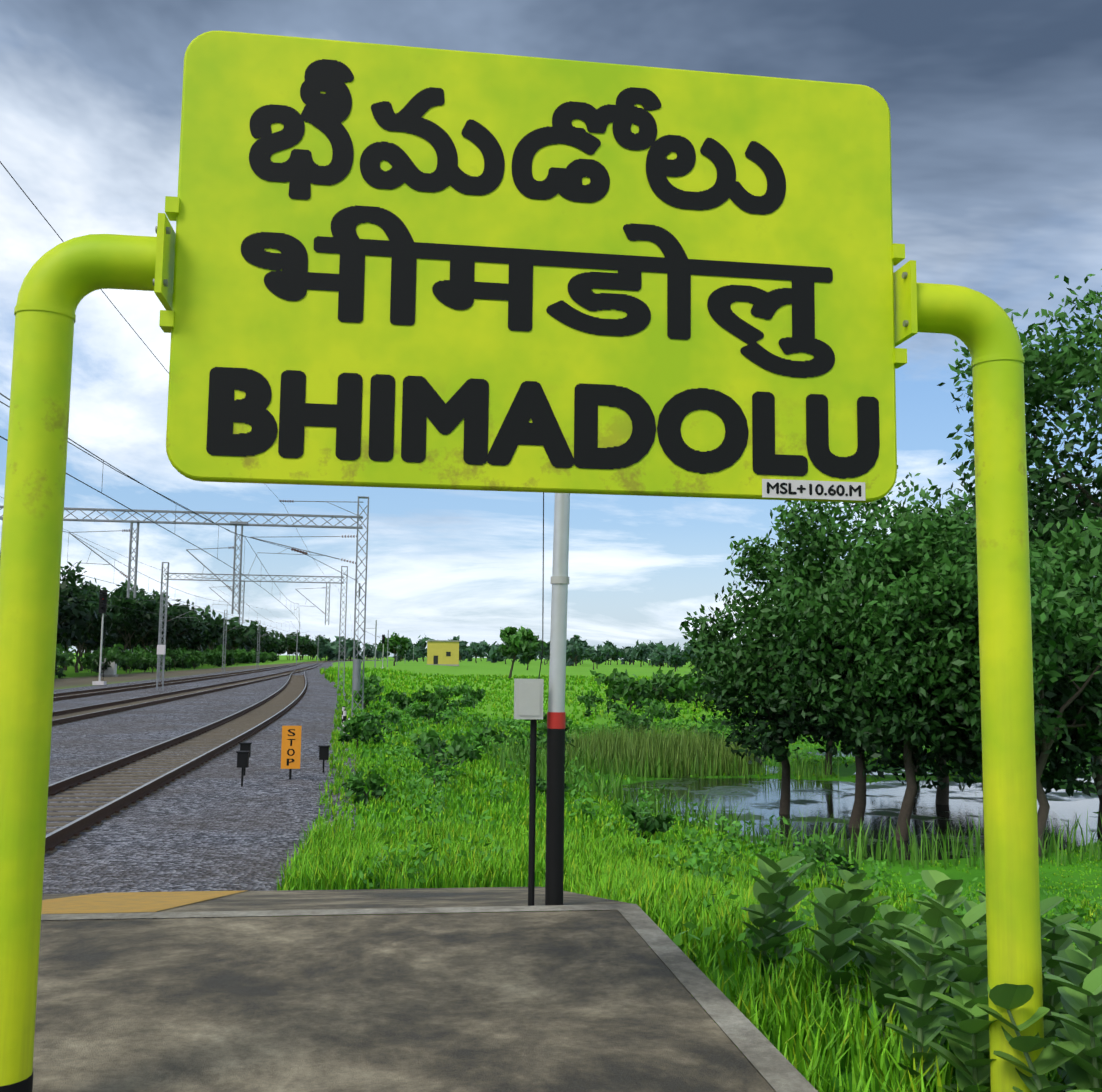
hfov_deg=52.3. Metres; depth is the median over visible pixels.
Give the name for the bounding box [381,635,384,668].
signal
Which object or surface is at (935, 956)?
bush
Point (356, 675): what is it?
portal masts
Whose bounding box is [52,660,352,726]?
track
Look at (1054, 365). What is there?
tall tree
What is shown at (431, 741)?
bank shrubs
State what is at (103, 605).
signal
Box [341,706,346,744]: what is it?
striped posts
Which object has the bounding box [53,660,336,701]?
track
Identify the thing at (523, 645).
trees
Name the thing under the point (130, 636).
tree row
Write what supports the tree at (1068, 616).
on the terrain ground at (74, 679)
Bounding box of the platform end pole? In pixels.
[514,492,569,905]
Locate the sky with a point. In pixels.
(995, 106)
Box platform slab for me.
[32,887,817,1091]
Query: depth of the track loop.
26.23 m
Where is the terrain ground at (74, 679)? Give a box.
[54,653,1101,1091]
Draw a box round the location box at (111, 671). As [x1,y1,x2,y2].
[98,658,117,676]
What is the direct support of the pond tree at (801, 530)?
in the pond water
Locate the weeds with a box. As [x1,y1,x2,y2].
[347,695,1101,1062]
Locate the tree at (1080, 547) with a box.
[965,512,1101,832]
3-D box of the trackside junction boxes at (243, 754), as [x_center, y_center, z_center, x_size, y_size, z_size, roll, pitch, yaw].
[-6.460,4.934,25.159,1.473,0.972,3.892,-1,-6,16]
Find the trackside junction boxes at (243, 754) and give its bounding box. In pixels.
[236,742,329,786]
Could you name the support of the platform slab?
on the terrain ground at (74, 679)
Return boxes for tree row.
[0,554,330,678]
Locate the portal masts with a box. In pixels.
[0,161,413,719]
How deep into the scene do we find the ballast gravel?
21.25 m
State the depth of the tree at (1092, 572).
27.76 m
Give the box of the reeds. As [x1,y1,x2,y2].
[484,720,1101,869]
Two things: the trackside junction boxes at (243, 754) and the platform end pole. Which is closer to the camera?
the platform end pole
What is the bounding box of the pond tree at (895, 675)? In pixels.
[787,501,1079,840]
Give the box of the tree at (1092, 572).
[867,497,1101,774]
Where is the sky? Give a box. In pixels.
[0,0,1101,659]
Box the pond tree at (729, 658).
[679,533,870,813]
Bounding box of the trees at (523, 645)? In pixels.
[272,626,765,709]
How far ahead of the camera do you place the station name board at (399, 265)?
4.39 m
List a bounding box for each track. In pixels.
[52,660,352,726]
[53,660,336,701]
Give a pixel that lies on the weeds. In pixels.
(691, 863)
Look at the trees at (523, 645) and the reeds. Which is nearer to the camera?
the reeds
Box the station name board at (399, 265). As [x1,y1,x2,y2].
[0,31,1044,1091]
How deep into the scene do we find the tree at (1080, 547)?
27.84 m
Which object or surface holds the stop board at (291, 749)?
on the ballast gravel
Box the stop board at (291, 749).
[281,726,301,779]
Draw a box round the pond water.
[600,751,1101,859]
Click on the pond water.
(827, 799)
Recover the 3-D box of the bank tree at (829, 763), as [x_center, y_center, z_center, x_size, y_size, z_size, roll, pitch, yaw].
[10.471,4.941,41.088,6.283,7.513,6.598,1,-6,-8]
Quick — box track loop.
[45,670,307,853]
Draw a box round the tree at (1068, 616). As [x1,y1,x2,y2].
[914,546,1101,857]
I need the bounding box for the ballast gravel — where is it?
[41,660,381,920]
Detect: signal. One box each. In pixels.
[92,590,106,684]
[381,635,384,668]
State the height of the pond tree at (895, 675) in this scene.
8.681 m
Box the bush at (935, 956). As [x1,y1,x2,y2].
[741,853,1101,1091]
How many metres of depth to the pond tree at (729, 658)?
30.02 m
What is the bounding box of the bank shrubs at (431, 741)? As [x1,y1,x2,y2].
[338,674,864,883]
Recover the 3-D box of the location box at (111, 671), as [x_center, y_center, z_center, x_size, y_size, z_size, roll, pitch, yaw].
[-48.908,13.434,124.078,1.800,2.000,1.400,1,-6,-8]
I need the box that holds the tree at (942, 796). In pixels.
[847,536,1053,804]
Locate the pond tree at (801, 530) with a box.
[745,465,980,827]
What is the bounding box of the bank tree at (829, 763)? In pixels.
[752,620,832,775]
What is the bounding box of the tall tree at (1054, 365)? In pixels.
[922,269,1101,588]
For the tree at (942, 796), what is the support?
in the pond water
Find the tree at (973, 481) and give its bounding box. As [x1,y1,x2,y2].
[885,479,1098,783]
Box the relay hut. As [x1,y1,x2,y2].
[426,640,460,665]
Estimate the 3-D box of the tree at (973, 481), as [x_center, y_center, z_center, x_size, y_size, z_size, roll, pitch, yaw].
[14.742,3.010,37.680,8.478,10.566,8.376,1,-6,-8]

